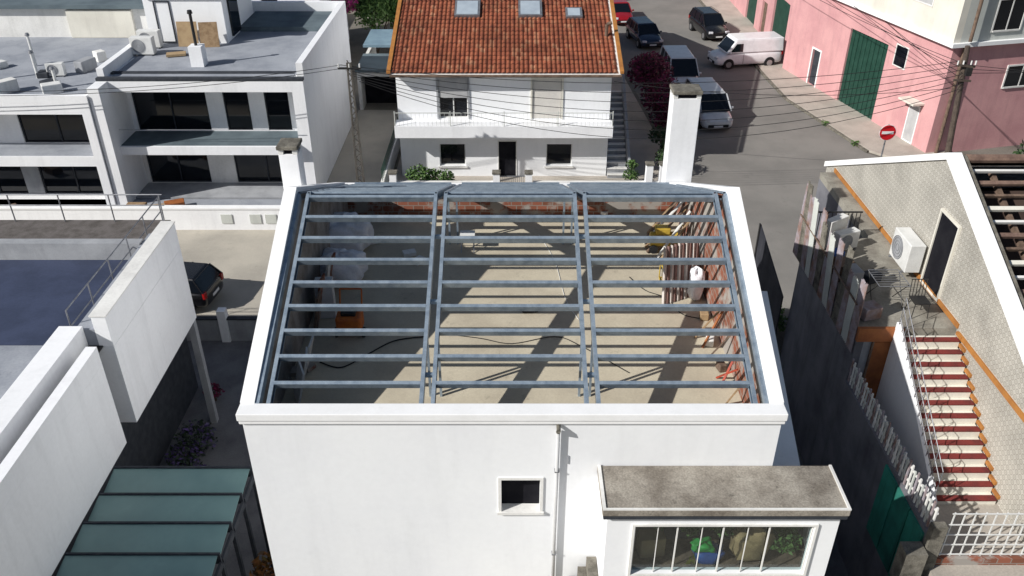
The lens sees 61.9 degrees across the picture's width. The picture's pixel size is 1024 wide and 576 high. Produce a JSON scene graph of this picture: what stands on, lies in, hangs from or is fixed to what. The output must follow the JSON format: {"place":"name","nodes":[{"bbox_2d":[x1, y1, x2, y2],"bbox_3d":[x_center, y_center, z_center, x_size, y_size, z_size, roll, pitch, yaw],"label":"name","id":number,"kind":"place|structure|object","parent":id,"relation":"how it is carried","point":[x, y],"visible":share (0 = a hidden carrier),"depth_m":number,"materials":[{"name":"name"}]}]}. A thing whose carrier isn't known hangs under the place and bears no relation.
{"place":"outdoors","nodes":[
{"label":"outdoors","id":0,"kind":"place"},
{"bbox_2d":[0,0,147,204],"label":"modern house","id":1,"kind":"structure","parent":0,"point":[50,143],"depth_m":41.39,"materials":[{"name":"white paint"}]},
{"bbox_2d":[0,77,19,93],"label":"roof crate","id":2,"kind":"object","parent":1,"relation":"on","point":[9,84],"visible":0.98,"depth_m":38.70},
{"bbox_2d":[0,166,28,192],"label":"window","id":3,"kind":"structure","parent":1,"relation":"in","point":[12,180],"depth_m":41.47,"materials":[{"name":"black glass"}]},
{"bbox_2d":[40,81,62,93],"bbox_3d":[-20.924,-9.096,38.798,0.837,0.442,0.502,-17,36,-26],"label":"roof crate","id":4,"kind":"object","parent":1,"relation":"on","point":[50,87],"visible":0.89,"depth_m":38.63,"materials":[{"name":"white plastic"}]},
{"bbox_2d":[17,115,89,141],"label":"window","id":5,"kind":"structure","parent":1,"relation":"in","point":[35,128],"depth_m":40.08,"materials":[{"name":"black glass"}]},
{"bbox_2d":[44,62,66,76],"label":"air conditioner","id":6,"kind":"object","parent":1,"relation":"on","point":[60,69],"visible":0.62,"depth_m":40.65,"materials":[{"name":"white plastic"}]},
{"bbox_2d":[38,166,103,192],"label":"window","id":7,"kind":"structure","parent":1,"relation":"in","point":[55,179],"depth_m":41.45,"materials":[{"name":"black glass"}]},
{"bbox_2d":[73,56,97,72],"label":"roof crate","id":8,"kind":"object","parent":1,"relation":"on","point":[85,64],"visible":0.91,"depth_m":41.34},
{"bbox_2d":[0,199,281,204],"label":"terrace","id":9,"kind":"structure","parent":0,"point":[231,201],"depth_m":40.98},
{"bbox_2d":[159,340,270,575],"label":"alley paving","id":10,"kind":"structure","parent":0,"point":[226,363],"depth_m":27.45,"materials":[{"name":"concrete"}]},
{"bbox_2d":[56,466,272,575],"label":"glass canopy","id":11,"kind":"object","parent":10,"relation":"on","point":[160,521],"visible":0.98,"depth_m":19.07,"materials":[{"name":"glass"}]},
{"bbox_2d":[163,418,217,465],"bbox_3d":[-9.720,4.768,25.977,1.400,1.067,1.877,0,32,0],"label":"flowering shrub","id":12,"kind":"object","parent":10,"relation":"on","point":[188,442],"visible":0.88,"depth_m":25.98,"materials":[{"name":"purple plant"}]},
{"bbox_2d":[186,307,257,341],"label":"gate wall","id":13,"kind":"structure","parent":10,"relation":"on","point":[222,326],"depth_m":31.13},
{"bbox_2d":[249,551,274,575],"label":"autumn shrub","id":14,"kind":"object","parent":10,"relation":"on","point":[256,563],"visible":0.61,"depth_m":19.83,"materials":[{"name":"red plant"}]},
{"bbox_2d":[87,0,355,204],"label":"modern house","id":15,"kind":"structure","parent":0,"point":[220,140],"depth_m":41.13,"materials":[{"name":"white paint"}]},
{"bbox_2d":[129,36,156,55],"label":"air conditioner","id":16,"kind":"object","parent":15,"relation":"on","point":[142,45],"visible":1,"depth_m":41.21,"materials":[{"name":"white plastic"}]},
{"bbox_2d":[136,29,162,48],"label":"air conditioner","id":17,"kind":"object","parent":15,"relation":"on","point":[156,34],"visible":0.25,"depth_m":42.14,"materials":[{"name":"white plastic"}]},
{"bbox_2d":[131,92,211,129],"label":"window","id":18,"kind":"structure","parent":15,"relation":"in","point":[154,110],"depth_m":40.86,"materials":[{"name":"black glass"}]},
{"bbox_2d":[146,155,211,181],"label":"window","id":19,"kind":"structure","parent":15,"relation":"in","point":[163,168],"depth_m":42.45,"materials":[{"name":"black glass"}]},
{"bbox_2d":[176,22,198,46],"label":"cardboard sheet","id":20,"kind":"object","parent":15,"relation":"on","point":[184,35],"visible":0.79,"depth_m":42.56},
{"bbox_2d":[198,22,219,46],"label":"cardboard sheet","id":21,"kind":"object","parent":15,"relation":"on","point":[208,34],"visible":0.86,"depth_m":42.48,"materials":[{"name":"beige cardboard"}]},
{"bbox_2d":[226,0,241,35],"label":"side window","id":22,"kind":"structure","parent":15,"relation":"in","point":[232,5],"depth_m":43.98,"materials":[{"name":"black glass"}]},
{"bbox_2d":[222,92,252,129],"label":"window","id":23,"kind":"structure","parent":15,"relation":"in","point":[237,108],"depth_m":40.86,"materials":[{"name":"black glass"}]},
{"bbox_2d":[234,155,282,181],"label":"window","id":24,"kind":"structure","parent":15,"relation":"in","point":[249,168],"depth_m":42.45,"materials":[{"name":"black glass"}]},
{"bbox_2d":[263,92,292,129],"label":"window","id":25,"kind":"structure","parent":15,"relation":"in","point":[276,103],"depth_m":40.86,"materials":[{"name":"black glass"}]},
{"bbox_2d":[176,230,274,315],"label":"street slab","id":26,"kind":"structure","parent":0,"point":[239,259],"depth_m":36.60,"materials":[{"name":"concrete"}]},
{"bbox_2d":[0,205,280,229],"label":"garden wall","id":27,"kind":"structure","parent":26,"relation":"on","point":[224,217],"depth_m":38.50,"materials":[{"name":"paint"}]},
{"bbox_2d":[184,262,223,310],"bbox_3d":[-13.707,-0.155,33.521,4.346,1.485,2.120,4,32,7],"label":"parked car","id":28,"kind":"object","parent":26,"relation":"on","point":[205,281],"visible":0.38,"depth_m":32.95,"materials":[{"name":"black paint"}]},
{"bbox_2d":[327,110,397,182],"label":"lane","id":29,"kind":"structure","parent":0,"point":[376,128],"depth_m":47.06,"materials":[{"name":"concrete"}]},
{"bbox_2d":[337,60,364,181],"bbox_3d":[-7.000,-6.647,38.442,1.000,7.311,0.080,0,32,0],"label":"lattice pole","id":30,"kind":"object","parent":29,"relation":"on","point":[348,67],"visible":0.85,"depth_m":37.80,"materials":[{"name":"concrete"}]},
{"bbox_2d":[342,61,957,83],"bbox_3d":[6.300,-9.551,37.619,27.452,1.103,0.020,-2,32,-3],"label":"overhead wire","id":31,"kind":"object","parent":30,"relation":"attached to","point":[629,83],"visible":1,"depth_m":37.97,"materials":[{"name":"rubber"}]},
{"bbox_2d":[346,70,960,102],"bbox_3d":[6.530,-9.073,37.914,27.394,1.746,0.020,-2,32,-3],"label":"overhead wire","id":32,"kind":"object","parent":30,"relation":"attached to","point":[650,102],"visible":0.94,"depth_m":38.33,"materials":[{"name":"rubber"}]},
{"bbox_2d":[350,73,961,111],"bbox_3d":[6.645,-8.834,38.061,27.365,2.067,0.020,-2,32,-3],"label":"overhead wire","id":33,"kind":"object","parent":30,"relation":"attached to","point":[653,111],"visible":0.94,"depth_m":38.53,"materials":[{"name":"rubber"}]},
{"bbox_2d":[359,66,956,92],"bbox_3d":[6.415,-9.312,37.766,27.423,1.424,0.020,-2,32,-3],"label":"overhead wire","id":34,"kind":"object","parent":30,"relation":"attached to","point":[652,92],"visible":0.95,"depth_m":38.08,"materials":[{"name":"rubber"}]},
{"bbox_2d":[354,76,961,120],"bbox_3d":[6.760,-8.595,38.209,27.335,2.389,0.020,-2,32,-3],"label":"overhead wire","id":35,"kind":"object","parent":30,"relation":"attached to","point":[646,120],"visible":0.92,"depth_m":38.69,"materials":[{"name":"rubber"}]},
{"bbox_2d":[355,29,396,109],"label":"garage","id":36,"kind":"structure","parent":0,"point":[371,58],"depth_m":52.93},
{"bbox_2d":[364,77,396,102],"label":"door","id":37,"kind":"structure","parent":36,"relation":"in","point":[373,94],"depth_m":52.99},
{"bbox_2d":[236,182,787,575],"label":"white house","id":38,"kind":"structure","parent":0,"point":[443,446],"depth_m":17.60,"materials":[{"name":"paint"}]},
{"bbox_2d":[276,138,306,186],"bbox_3d":[-5.420,0.848,23.443,0.520,10.320,0.600,0,32,0],"label":"chimney","id":39,"kind":"object","parent":38,"relation":"on","point":[290,153],"visible":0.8,"depth_m":20.82,"materials":[{"name":"concrete"}]},
{"bbox_2d":[294,361,304,402],"bbox_3d":[-4.380,1.970,17.554,0.237,0.785,0.500,-13,34,-19],"label":"white board","id":40,"kind":"object","parent":38,"relation":"on","point":[300,374],"visible":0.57,"depth_m":17.48,"materials":[{"name":"plastic"}]},
{"bbox_2d":[314,276,336,318],"bbox_3d":[-4.410,0.230,20.181,0.420,1.000,0.300,-3,32,-5],"label":"foam block","id":41,"kind":"object","parent":38,"relation":"on","point":[328,295],"depth_m":20.04,"materials":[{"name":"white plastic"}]},
{"bbox_2d":[320,247,367,279],"bbox_3d":[-4.328,-0.549,21.535,1.344,0.902,0.892,0,32,0],"label":"bulk bag","id":42,"kind":"object","parent":38,"relation":"on","point":[348,272],"visible":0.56,"depth_m":21.24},
{"bbox_2d":[335,288,365,336],"bbox_3d":[-3.723,0.592,19.622,0.680,0.968,0.719,0,32,0],"label":"floor machine","id":43,"kind":"object","parent":38,"relation":"on","point":[349,319],"visible":0.63,"depth_m":19.36,"materials":[{"name":"orange paint"}]},
{"bbox_2d":[329,212,373,250],"bbox_3d":[-4.476,-1.469,22.810,1.480,1.127,1.111,0,32,0],"label":"bulk bag","id":44,"kind":"object","parent":38,"relation":"on","point":[351,229],"visible":0.41,"depth_m":22.41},
{"bbox_2d":[497,477,543,514],"bbox_3d":[0.170,4.037,16.862,0.920,0.970,0.290,0,32,0],"label":"window","id":45,"kind":"structure","parent":38,"relation":"in","point":[520,495],"depth_m":17.00,"materials":[{"name":"glass"}]},
{"bbox_2d":[649,225,683,253],"bbox_3d":[4.143,-1.336,22.981,0.913,0.718,0.420,0,32,0],"label":"yellow compressor","id":46,"kind":"object","parent":38,"relation":"on","point":[663,230],"visible":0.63,"depth_m":22.83,"materials":[{"name":"paint"}]},
{"bbox_2d":[662,243,698,303],"bbox_3d":[4.126,-0.411,20.866,1.279,1.330,0.499,-15,35,-23],"label":"corrugated sheet","id":47,"kind":"object","parent":38,"relation":"on","point":[680,272],"visible":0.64,"depth_m":20.82,"materials":[{"name":"metal"}]},
{"bbox_2d":[661,84,702,182],"bbox_3d":[4.820,-1.066,26.351,0.820,10.520,0.700,0,32,0],"label":"chimney","id":48,"kind":"object","parent":38,"relation":"on","point":[682,124],"visible":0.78,"depth_m":24.01,"materials":[{"name":"concrete"}]},
{"bbox_2d":[687,266,704,300],"bbox_3d":[4.500,-0.122,20.826,0.370,0.921,0.456,0,32,0],"label":"cement sack","id":49,"kind":"object","parent":38,"relation":"on","point":[697,272],"visible":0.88,"depth_m":20.71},
{"bbox_2d":[397,74,662,181],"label":"front path","id":50,"kind":"structure","parent":0,"point":[642,151],"depth_m":46.08,"materials":[{"name":"concrete"}]},
{"bbox_2d":[606,74,630,177],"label":"outside staircase","id":51,"kind":"structure","parent":50,"relation":"on","point":[618,153],"depth_m":44.25,"materials":[{"name":"concrete"}]},
{"bbox_2d":[577,557,597,575],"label":"concrete steps","id":52,"kind":"structure","parent":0,"point":[589,568],"depth_m":17.54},
{"bbox_2d":[636,528,665,557],"bbox_3d":[2.750,5.040,16.864,0.500,0.500,0.300,-3,32,-5],"label":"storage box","id":53,"kind":"object","parent":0,"point":[646,542],"visible":0.91,"depth_m":16.74,"materials":[{"name":"cardboard"}]},
{"bbox_2d":[329,0,1023,465],"bbox_3d":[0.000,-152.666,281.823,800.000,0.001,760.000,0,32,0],"label":"ground","id":54,"kind":"structure","parent":0,"point":[357,34],"depth_m":54.57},
{"bbox_2d":[0,194,218,575],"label":"flat roof building","id":55,"kind":"structure","parent":54,"relation":"on","point":[98,381],"depth_m":21.12,"materials":[{"name":"white paint"}]},
{"bbox_2d":[353,0,397,53],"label":"garden tree","id":56,"kind":"object","parent":54,"relation":"on","point":[373,10],"visible":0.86,"depth_m":59.84,"materials":[{"name":"green plant"}]},
{"bbox_2d":[381,117,399,181],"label":"lane wall","id":57,"kind":"structure","parent":54,"relation":"on","point":[394,143],"depth_m":43.91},
{"bbox_2d":[404,163,440,180],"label":"garden bush","id":58,"kind":"object","parent":54,"relation":"on","point":[422,175],"visible":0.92,"depth_m":42.01,"materials":[{"name":"green plant"}]},
{"bbox_2d":[386,0,623,175],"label":"tiled roof house","id":59,"kind":"structure","parent":54,"relation":"on","point":[562,44],"depth_m":41.98,"materials":[{"name":"white paint"}]},
{"bbox_2d":[438,144,467,167],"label":"window","id":60,"kind":"structure","parent":59,"relation":"in","point":[450,154],"depth_m":43.33,"materials":[{"name":"glass"}]},
{"bbox_2d":[436,78,469,118],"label":"balcony door","id":61,"kind":"structure","parent":59,"relation":"in","point":[443,112],"depth_m":41.53,"materials":[{"name":"white plastic"}]},
{"bbox_2d":[498,140,516,175],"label":"door","id":62,"kind":"structure","parent":59,"relation":"in","point":[507,149],"depth_m":43.28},
{"bbox_2d":[530,78,563,118],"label":"balcony door","id":63,"kind":"structure","parent":59,"relation":"in","point":[547,87],"depth_m":41.53,"materials":[{"name":"white plastic"}]},
{"bbox_2d":[544,144,572,167],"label":"window","id":64,"kind":"structure","parent":59,"relation":"in","point":[556,154],"depth_m":43.33,"materials":[{"name":"glass"}]},
{"bbox_2d":[388,161,662,182],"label":"garden wall","id":65,"kind":"structure","parent":54,"relation":"on","point":[650,165],"depth_m":40.79,"materials":[{"name":"concrete"}]},
{"bbox_2d":[648,125,666,165],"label":"garden bush","id":66,"kind":"object","parent":54,"relation":"on","point":[656,133],"visible":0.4,"depth_m":45.80,"materials":[{"name":"green plant"}]},
{"bbox_2d":[596,465,851,575],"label":"lean to extension","id":67,"kind":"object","parent":54,"relation":"on","point":[813,501],"visible":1,"depth_m":15.96,"materials":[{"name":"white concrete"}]},
{"bbox_2d":[627,524,818,575],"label":"window","id":68,"kind":"structure","parent":67,"relation":"in","point":[634,526],"depth_m":16.09,"materials":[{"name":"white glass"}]},
{"bbox_2d":[653,527,803,554],"bbox_3d":[4.173,4.659,16.627,2.980,0.970,0.701,3,32,4],"label":"potted plant","id":69,"kind":"object","parent":67,"relation":"on","point":[779,543],"visible":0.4,"depth_m":16.55,"materials":[{"name":"green plant"}]},
{"bbox_2d":[729,527,775,560],"bbox_3d":[4.687,4.917,16.662,0.801,0.923,0.530,0,32,0],"label":"tan sack","id":70,"kind":"object","parent":67,"relation":"on","point":[755,543],"visible":0.78,"depth_m":16.48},
{"bbox_2d":[730,0,793,59],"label":"pink row building","id":71,"kind":"structure","parent":54,"relation":"on","point":[767,15],"depth_m":63.96,"materials":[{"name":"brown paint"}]},
{"bbox_2d":[772,0,790,40],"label":"garage door","id":72,"kind":"structure","parent":71,"relation":"in","point":[782,9],"depth_m":61.58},
{"bbox_2d":[699,0,868,152],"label":"kerb","id":73,"kind":"structure","parent":54,"relation":"on","point":[803,109],"depth_m":51.81,"materials":[{"name":"concrete"}]},
{"bbox_2d":[780,172,956,465],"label":"raised terrace","id":74,"kind":"structure","parent":54,"relation":"on","point":[817,356],"depth_m":24.70,"materials":[{"name":"grey concrete"}]},
{"bbox_2d":[792,181,868,351],"bbox_3d":[8.813,-0.838,23.953,0.238,2.652,5.440,0,32,0],"label":"sheet metal fence","id":75,"kind":"object","parent":74,"relation":"on","point":[846,322],"visible":1,"depth_m":23.76,"materials":[{"name":"metal"}]},
{"bbox_2d":[825,213,848,248],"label":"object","id":76,"kind":"object","parent":74,"relation":"on","point":[837,222],"visible":0.43,"depth_m":25.16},
{"bbox_2d":[833,227,860,249],"bbox_3d":[9.850,-1.418,25.217,0.765,0.612,0.340,-13,34,-19],"label":"air conditioner","id":77,"kind":"object","parent":74,"relation":"on","point":[849,236],"visible":0.73,"depth_m":25.06,"materials":[{"name":"white plastic"}]},
{"bbox_2d":[860,300,882,320],"bbox_3d":[9.300,0.589,22.225,0.500,0.350,0.400,-9,33,-15],"label":"storage box","id":78,"kind":"object","parent":74,"relation":"on","point":[872,309],"visible":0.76,"depth_m":22.07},
{"bbox_2d":[859,342,890,404],"bbox_3d":[9.625,2.266,22.556,0.650,2.120,0.080,0,32,0],"label":"door","id":79,"kind":"structure","parent":74,"relation":"in","point":[878,352],"depth_m":22.39,"materials":[{"name":"brown wood"}]},
{"bbox_2d":[866,269,910,310],"bbox_3d":[9.900,0.076,22.614,0.823,0.820,0.864,0,32,0],"label":"drying rack","id":80,"kind":"object","parent":74,"relation":"on","point":[900,286],"visible":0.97,"depth_m":22.55,"materials":[{"name":"black metal"}]},
{"bbox_2d":[904,279,930,318],"bbox_3d":[10.601,0.277,22.187,0.442,0.914,0.503,0,32,0],"label":"wire chair","id":81,"kind":"object","parent":74,"relation":"on","point":[921,299],"visible":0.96,"depth_m":22.18,"materials":[{"name":"black metal"}]},
{"bbox_2d":[823,358,938,575],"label":"picket fence","id":82,"kind":"object","parent":54,"relation":"on","point":[882,521],"visible":0.94,"depth_m":21.07,"materials":[{"name":"grey paint"}]},
{"bbox_2d":[782,0,1023,152],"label":"pink building","id":83,"kind":"structure","parent":54,"relation":"on","point":[823,38],"depth_m":46.42,"materials":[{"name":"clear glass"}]},
{"bbox_2d":[806,47,821,86],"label":"door","id":84,"kind":"structure","parent":83,"relation":"in","point":[817,55],"depth_m":55.39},
{"bbox_2d":[838,29,888,118],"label":"garage door","id":85,"kind":"structure","parent":83,"relation":"in","point":[866,53],"depth_m":50.73,"materials":[{"name":"metal"}]},
{"bbox_2d":[892,43,909,69],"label":"window","id":86,"kind":"structure","parent":83,"relation":"in","point":[901,54],"depth_m":47.15,"materials":[{"name":"black glass"}]},
{"bbox_2d":[901,105,920,143],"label":"door","id":87,"kind":"structure","parent":83,"relation":"in","point":[913,112],"depth_m":47.05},
{"bbox_2d":[990,0,1023,32],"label":"window","id":88,"kind":"structure","parent":83,"relation":"in","point":[1009,16],"depth_m":42.95,"materials":[{"name":"black glass"}]},
{"bbox_2d":[1001,64,1023,88],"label":"window","id":89,"kind":"structure","parent":83,"relation":"in","point":[1011,80],"depth_m":45.09,"materials":[{"name":"black glass"}]},
{"bbox_2d":[824,153,1023,543],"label":"patterned tile house","id":90,"kind":"structure","parent":54,"relation":"on","point":[961,215],"depth_m":21.51,"materials":[{"name":"tile"}]},
{"bbox_2d":[888,227,926,272],"bbox_3d":[11.100,-1.054,23.973,0.500,0.900,1.125,0,32,0],"label":"air conditioner","id":91,"kind":"object","parent":90,"relation":"attached to","point":[907,249],"visible":1,"depth_m":23.67,"materials":[{"name":"white plastic"}]},
{"bbox_2d":[920,208,961,301],"bbox_3d":[11.370,-0.870,22.676,0.060,2.250,1.100,0,32,0],"label":"door","id":92,"kind":"structure","parent":90,"relation":"in","point":[947,231],"depth_m":22.64,"materials":[{"name":"glass"}]},
{"bbox_2d":[691,541,725,563],"bbox_3d":[3.886,5.181,16.787,0.647,0.363,0.416,0,32,0],"label":"blue bag","id":93,"kind":"object","parent":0,"point":[707,558],"visible":0.56,"depth_m":16.65,"materials":[{"name":"plastic"}]},
{"bbox_2d":[690,536,714,552],"bbox_3d":[3.700,4.992,16.632,0.484,0.227,0.333,0,32,0],"label":"green bag","id":94,"kind":"object","parent":93,"relation":"on","point":[706,544],"visible":0.96,"depth_m":16.55,"materials":[{"name":"plastic"}]},
{"bbox_2d":[617,0,877,321],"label":"road","id":95,"kind":"structure","parent":0,"point":[771,175],"depth_m":47.22,"materials":[{"name":"asphalt"}]},
{"bbox_2d":[613,0,633,22],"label":"parked car","id":96,"kind":"object","parent":95,"relation":"on","point":[623,11],"visible":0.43,"depth_m":69.04,"materials":[{"name":"red paint"}]},
{"bbox_2d":[625,16,662,48],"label":"parked car","id":97,"kind":"object","parent":95,"relation":"on","point":[643,31],"visible":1,"depth_m":63.62,"materials":[{"name":"blue paint"}]},
{"bbox_2d":[626,51,680,128],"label":"bougainvillea tree","id":98,"kind":"object","parent":95,"relation":"on","point":[647,69],"visible":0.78,"depth_m":49.06,"materials":[{"name":"purple plant"}]},
{"bbox_2d":[660,45,701,90],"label":"parked car","id":99,"kind":"object","parent":95,"relation":"on","point":[682,59],"visible":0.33,"depth_m":54.86,"materials":[{"name":"silver paint"}]},
{"bbox_2d":[685,77,732,128],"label":"parked car","id":100,"kind":"object","parent":95,"relation":"on","point":[714,103],"visible":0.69,"depth_m":49.23,"materials":[{"name":"silver paint"}]},
{"bbox_2d":[688,6,729,39],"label":"parked car","id":101,"kind":"object","parent":95,"relation":"on","point":[709,22],"visible":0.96,"depth_m":65.43,"materials":[{"name":"black paint"}]},
{"bbox_2d":[707,31,783,69],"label":"parked van","id":102,"kind":"object","parent":95,"relation":"on","point":[764,48],"visible":1,"depth_m":58.93,"materials":[{"name":"white paint"}]},
{"bbox_2d":[945,45,976,152],"bbox_3d":[20.561,-7.592,39.891,1.192,7.425,0.458,0,32,0],"label":"utility pole","id":103,"kind":"object","parent":95,"relation":"on","point":[966,70],"visible":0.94,"depth_m":39.05,"materials":[{"name":"brown wood"}]},
{"bbox_2d":[356,78,963,129],"bbox_3d":[6.875,-8.357,38.356,27.306,2.710,0.021,-2,32,-3],"label":"overhead wire","id":104,"kind":"object","parent":103,"relation":"attached to","point":[641,129],"visible":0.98,"depth_m":38.85,"materials":[{"name":"rubber"}]},
{"bbox_2d":[359,81,964,138],"bbox_3d":[6.990,-8.118,38.504,27.277,3.031,0.021,-2,32,-3],"label":"overhead wire","id":105,"kind":"object","parent":103,"relation":"attached to","point":[643,138],"visible":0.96,"depth_m":39.02,"materials":[{"name":"rubber"}]},
{"bbox_2d":[701,0,944,156],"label":"pavement","id":106,"kind":"structure","parent":0,"point":[864,130],"depth_m":52.45,"materials":[{"name":"concrete"}]},
{"bbox_2d":[879,124,895,156],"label":"no entry sign","id":107,"kind":"object","parent":106,"relation":"on","point":[887,132],"visible":0.92,"depth_m":40.89,"materials":[{"name":"red metal"}]},
{"bbox_2d":[798,453,848,575],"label":"alley","id":108,"kind":"structure","parent":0,"point":[836,566],"depth_m":22.70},
{"bbox_2d":[754,223,783,334],"bbox_3d":[8.600,0.588,29.306,0.080,4.600,3.350,0,32,0],"label":"screen fence","id":109,"kind":"object","parent":108,"relation":"on","point":[768,278],"visible":0.36,"depth_m":28.61,"materials":[{"name":"black metal"}]},
{"bbox_2d":[761,291,799,465],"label":"sloping side wall","id":110,"kind":"structure","parent":108,"relation":"on","point":[786,452],"depth_m":17.46,"materials":[{"name":"paint"}]},
{"bbox_2d":[865,405,1023,575],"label":"side yard","id":111,"kind":"structure","parent":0,"point":[946,512],"depth_m":19.16,"materials":[{"name":"stone"}]},
{"bbox_2d":[874,298,1000,508],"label":"maroon staircase","id":112,"kind":"structure","parent":111,"relation":"on","point":[923,395],"depth_m":20.90,"materials":[{"name":"white paint"}]},
{"bbox_2d":[889,512,1023,575],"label":"grid railing","id":113,"kind":"object","parent":111,"relation":"on","point":[914,558],"visible":1,"depth_m":18.19,"materials":[{"name":"white metal"}]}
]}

